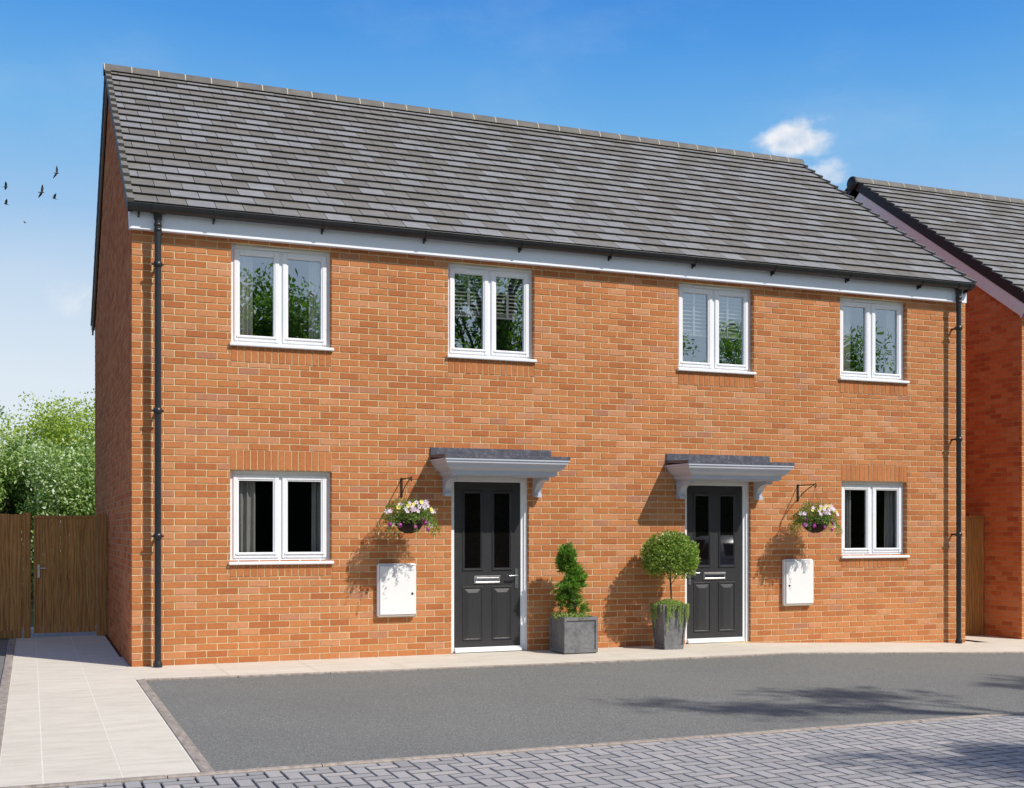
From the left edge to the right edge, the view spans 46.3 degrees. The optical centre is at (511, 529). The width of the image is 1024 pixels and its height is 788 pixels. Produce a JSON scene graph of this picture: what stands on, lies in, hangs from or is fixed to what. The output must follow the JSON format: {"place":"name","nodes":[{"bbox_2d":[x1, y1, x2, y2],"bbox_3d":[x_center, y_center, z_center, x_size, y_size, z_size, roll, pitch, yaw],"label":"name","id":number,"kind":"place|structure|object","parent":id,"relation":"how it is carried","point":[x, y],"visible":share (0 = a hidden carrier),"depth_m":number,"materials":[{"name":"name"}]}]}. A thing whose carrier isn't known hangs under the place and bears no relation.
{"place":"outdoors","nodes":[
{"label":"outdoors","id":0,"kind":"place"},
{"bbox_2d":[0,640,8,682],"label":"driveway","id":1,"kind":"structure","parent":0,"point":[3,646],"depth_m":14.15,"materials":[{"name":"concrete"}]},
{"bbox_2d":[0,561,69,639],"bbox_3d":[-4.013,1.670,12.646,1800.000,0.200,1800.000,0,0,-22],"label":"ground","id":2,"kind":"structure","parent":0,"point":[32,614],"depth_m":21.87,"materials":[{"name":"plant"}]},
{"bbox_2d":[0,638,15,755],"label":"kerb","id":3,"kind":"structure","parent":2,"relation":"on","point":[5,679],"depth_m":11.22,"materials":[{"name":"concrete"}]},
{"bbox_2d":[0,405,70,586],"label":"leafy tree","id":4,"kind":"object","parent":2,"relation":"on","point":[13,483],"visible":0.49,"depth_m":23.98,"materials":[{"name":"green plant"}]},
{"bbox_2d":[0,388,94,511],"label":"leafy tree","id":5,"kind":"object","parent":2,"relation":"on","point":[47,426],"visible":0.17,"depth_m":28.41,"materials":[{"name":"green plant"}]},
{"bbox_2d":[3,433,94,602],"bbox_3d":[-10.461,-0.220,25.823,2.839,3.761,3.136,0,0,-45],"label":"leafy tree","id":6,"kind":"object","parent":2,"relation":"on","point":[32,595],"visible":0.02,"depth_m":25.79,"materials":[{"name":"green plant"}]},
{"bbox_2d":[14,430,94,607],"bbox_3d":[-8.857,-0.173,24.008,2.676,3.667,2.595,0,0,38],"label":"leafy tree","id":7,"kind":"object","parent":2,"relation":"on","point":[76,496],"visible":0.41,"depth_m":23.26,"materials":[{"name":"green plant"}]},
{"bbox_2d":[136,679,213,771],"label":"kerb","id":8,"kind":"structure","parent":2,"relation":"on","point":[200,762],"depth_m":8.61,"materials":[{"name":"concrete"}]},
{"bbox_2d":[145,661,617,680],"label":"kerb","id":9,"kind":"structure","parent":2,"relation":"on","point":[360,671],"depth_m":12.28,"materials":[{"name":"concrete"}]},
{"bbox_2d":[0,712,1023,787],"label":"kerb","id":10,"kind":"structure","parent":2,"relation":"on","point":[193,775],"depth_m":7.70,"materials":[{"name":"concrete"}]},
{"bbox_2d":[90,63,976,666],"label":"semi detached house","id":11,"kind":"structure","parent":2,"relation":"on","point":[600,413],"depth_m":14.70,"materials":[{"name":"brick"}]},
{"bbox_2d":[240,256,252,335],"bbox_3d":[-2.971,-2.330,13.270,0.200,1.760,0.056,0,0,-22],"label":"curtain","id":12,"kind":"object","parent":11,"relation":"attached to","point":[246,295],"visible":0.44,"depth_m":13.28,"materials":[{"name":"grey fabric"}]},
{"bbox_2d":[239,481,254,551],"bbox_3d":[-2.948,0.130,13.279,0.210,2.040,0.056,0,0,-22],"label":"curtain","id":13,"kind":"object","parent":11,"relation":"attached to","point":[246,516],"visible":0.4,"depth_m":13.29,"materials":[{"name":"grey fabric"}]},
{"bbox_2d":[228,470,333,564],"bbox_3d":[-2.563,-0.131,13.281,1.161,1.037,0.187,0,0,-22],"label":"window","id":14,"kind":"structure","parent":11,"relation":"in","point":[280,479],"depth_m":13.30,"materials":[{"name":"plastic"}]},
{"bbox_2d":[229,244,333,350],"bbox_3d":[-2.559,-2.561,13.283,1.151,1.127,0.187,0,0,-22],"label":"window","id":15,"kind":"structure","parent":11,"relation":"in","point":[280,256],"depth_m":13.30,"materials":[{"name":"plastic"}]},
{"bbox_2d":[309,261,319,339],"bbox_3d":[-2.196,-2.330,13.581,0.210,1.760,0.056,0,0,-22],"label":"curtain","id":16,"kind":"object","parent":11,"relation":"attached to","point":[314,300],"visible":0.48,"depth_m":13.57,"materials":[{"name":"grey fabric"}]},
{"bbox_2d":[311,482,319,551],"bbox_3d":[-2.154,0.130,13.598,0.240,2.040,0.056,0,0,-22],"label":"curtain","id":17,"kind":"object","parent":11,"relation":"attached to","point":[315,516],"visible":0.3,"depth_m":13.58,"materials":[{"name":"grey fabric"}]},
{"bbox_2d":[378,479,441,535],"bbox_3d":[-1.127,-0.245,13.375,0.712,0.662,0.611,0,0,-22],"label":"hanging basket","id":18,"kind":"object","parent":11,"relation":"hanging from","point":[412,518],"visible":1,"depth_m":13.26,"materials":[{"name":"black metal"}]},
{"bbox_2d":[455,275,481,317],"bbox_3d":[-0.524,-2.805,14.220,0.450,0.570,0.058,0,0,-22],"label":"venetian blind","id":19,"kind":"object","parent":11,"relation":"attached to","point":[468,313],"visible":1,"depth_m":14.20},
{"bbox_2d":[454,482,519,647],"bbox_3d":[-0.290,0.421,14.197,0.841,1.959,0.110,0,0,-22],"label":"door","id":20,"kind":"structure","parent":11,"relation":"in","point":[486,514],"depth_m":14.20,"materials":[{"name":"grey paint"}]},
{"bbox_2d":[447,263,536,362],"bbox_3d":[-0.258,-2.561,14.208,1.131,1.127,0.187,0,0,-22],"label":"window","id":21,"kind":"structure","parent":11,"relation":"in","point":[489,274],"depth_m":14.22,"materials":[{"name":"plastic"}]},
{"bbox_2d":[496,278,522,320],"bbox_3d":[-0.064,-2.805,14.404,0.460,0.570,0.058,0,0,-22],"label":"venetian blind","id":22,"kind":"object","parent":11,"relation":"attached to","point":[509,316],"visible":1,"depth_m":14.41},
{"bbox_2d":[683,294,706,336],"bbox_3d":[2.320,-2.785,15.363,0.460,0.610,0.058,0,0,-22],"label":"venetian blind","id":23,"kind":"object","parent":11,"relation":"attached to","point":[694,332],"visible":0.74,"depth_m":15.36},
{"bbox_2d":[687,486,741,638],"bbox_3d":[2.600,0.421,15.359,0.831,1.959,0.110,0,0,-22],"label":"door","id":24,"kind":"structure","parent":11,"relation":"in","point":[714,513],"depth_m":15.38,"materials":[{"name":"grey paint"}]},
{"bbox_2d":[677,283,756,374],"bbox_3d":[2.593,-2.561,15.353,1.156,1.127,0.187,0,0,-22],"label":"window","id":25,"kind":"structure","parent":11,"relation":"in","point":[713,293],"depth_m":15.37,"materials":[{"name":"plastic"}]},
{"bbox_2d":[719,297,741,339],"bbox_3d":[2.784,-2.785,15.549,0.460,0.610,0.058,0,0,-22],"label":"venetian blind","id":26,"kind":"object","parent":11,"relation":"attached to","point":[729,335],"visible":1,"depth_m":15.56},
{"bbox_2d":[787,485,842,534],"bbox_3d":[3.907,-0.241,15.411,0.740,0.670,0.632,0,0,-22],"label":"hanging basket","id":27,"kind":"object","parent":11,"relation":"hanging from","point":[814,523],"visible":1,"depth_m":15.29,"materials":[{"name":"black metal"}]},
{"bbox_2d":[843,306,849,370],"bbox_3d":[4.526,-2.330,16.283,0.160,1.760,0.056,0,0,-22],"label":"curtain","id":28,"kind":"object","parent":11,"relation":"attached to","point":[846,338],"visible":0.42,"depth_m":16.28,"materials":[{"name":"grey fabric"}]},
{"bbox_2d":[845,490,850,547],"bbox_3d":[4.559,0.130,16.296,0.110,2.040,0.056,0,0,-22],"label":"curtain","id":29,"kind":"object","parent":11,"relation":"attached to","point":[847,518],"visible":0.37,"depth_m":16.29,"materials":[{"name":"grey fabric"}]},
{"bbox_2d":[839,297,909,383],"bbox_3d":[4.883,-2.561,16.274,1.151,1.127,0.187,0,0,-22],"label":"window","id":30,"kind":"structure","parent":11,"relation":"in","point":[869,375],"depth_m":16.29,"materials":[{"name":"plastic"}]},
{"bbox_2d":[841,481,909,557],"bbox_3d":[4.894,-0.131,16.278,1.126,1.037,0.187,0,0,-22],"label":"window","id":31,"kind":"structure","parent":11,"relation":"in","point":[870,488],"depth_m":16.30,"materials":[{"name":"plastic"}]},
{"bbox_2d":[884,490,895,547],"bbox_3d":[5.273,0.130,16.583,0.270,2.040,0.056,0,0,-22],"label":"curtain","id":32,"kind":"object","parent":11,"relation":"attached to","point":[889,518],"visible":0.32,"depth_m":16.56,"materials":[{"name":"grey fabric"}]},
{"bbox_2d":[886,310,895,373],"bbox_3d":[5.278,-2.330,16.585,0.220,1.760,0.056,0,0,-22],"label":"curtain","id":33,"kind":"object","parent":11,"relation":"attached to","point":[890,341],"visible":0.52,"depth_m":16.57,"materials":[{"name":"grey fabric"}]},
{"bbox_2d":[617,652,1023,662],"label":"kerb","id":34,"kind":"structure","parent":2,"relation":"on","point":[710,657],"depth_m":14.12,"materials":[{"name":"concrete"}]},
{"bbox_2d":[38,185,43,197],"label":"bird","id":35,"kind":"object","parent":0,"point":[41,192],"visible":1,"depth_m":88.42},
{"bbox_2d":[0,626,1023,786],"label":"pavement","id":36,"kind":"structure","parent":0,"point":[80,706],"depth_m":11.28,"materials":[{"name":"concrete"}]},
{"bbox_2d":[0,513,30,638],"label":"wooden fence","id":37,"kind":"object","parent":36,"relation":"on","point":[10,575],"visible":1,"depth_m":15.99,"materials":[{"name":"brown wood"}]},
{"bbox_2d":[96,514,106,635],"bbox_3d":[-5.622,0.618,16.413,0.135,1.665,0.090,0,0,-22],"label":"gate post","id":38,"kind":"object","parent":36,"relation":"on","point":[101,574],"visible":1,"depth_m":16.37,"materials":[{"name":"brown wood"}]},
{"bbox_2d":[34,515,95,632],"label":"wooden gate","id":39,"kind":"structure","parent":38,"relation":"attached to","point":[52,610],"depth_m":16.23,"materials":[{"name":"wood"}]},
{"bbox_2d":[550,615,597,653],"bbox_3d":[0.728,1.236,14.169,0.430,0.425,0.430,0,0,-22],"label":"square planter","id":40,"kind":"object","parent":36,"relation":"on","point":[572,635],"visible":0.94,"depth_m":14.00,"materials":[{"name":"concrete"}]},
{"bbox_2d":[551,542,591,620],"bbox_3d":[0.701,0.611,14.173,0.492,0.962,0.506,0,0,-22],"label":"spiral topiary","id":41,"kind":"object","parent":40,"relation":"on","point":[571,583],"visible":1,"depth_m":14.09,"materials":[{"name":"green plant"}]},
{"bbox_2d":[650,603,686,649],"bbox_3d":[1.912,1.175,14.596,0.344,0.545,0.344,0,0,-22],"label":"tall planter","id":42,"kind":"object","parent":36,"relation":"on","point":[672,638],"visible":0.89,"depth_m":14.49,"materials":[{"name":"concrete"}]},
{"bbox_2d":[639,529,700,631],"bbox_3d":[1.926,0.616,14.600,0.790,1.265,0.756,0,0,-22],"label":"ball topiary","id":43,"kind":"object","parent":42,"relation":"in","point":[675,553],"visible":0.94,"depth_m":14.44,"materials":[{"name":"green plant"}]},
{"bbox_2d":[965,516,984,634],"bbox_3d":[6.604,0.710,18.260,1.490,1.840,0.060,0,0,-22],"label":"side fence","id":44,"kind":"object","parent":36,"relation":"on","point":[974,575],"visible":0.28,"depth_m":18.46,"materials":[{"name":"brown wood"}]},
{"bbox_2d":[0,0,1023,463],"label":"sky","id":45,"kind":"structure","parent":0,"point":[929,93],"materials":[{"name":"blue"}]},
{"bbox_2d":[51,715,1023,787],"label":"block paving","id":46,"kind":"structure","parent":0,"point":[985,752],"depth_m":7.33,"materials":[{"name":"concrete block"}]},
{"bbox_2d":[146,654,1023,770],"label":"driveway","id":47,"kind":"structure","parent":0,"point":[244,723],"depth_m":10.12,"materials":[{"name":"grey asphalt"}]},
{"bbox_2d":[844,176,1023,638],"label":"neighbouring house","id":48,"kind":"structure","parent":0,"point":[978,238],"depth_m":18.55,"materials":[{"name":"brick"}]}
]}

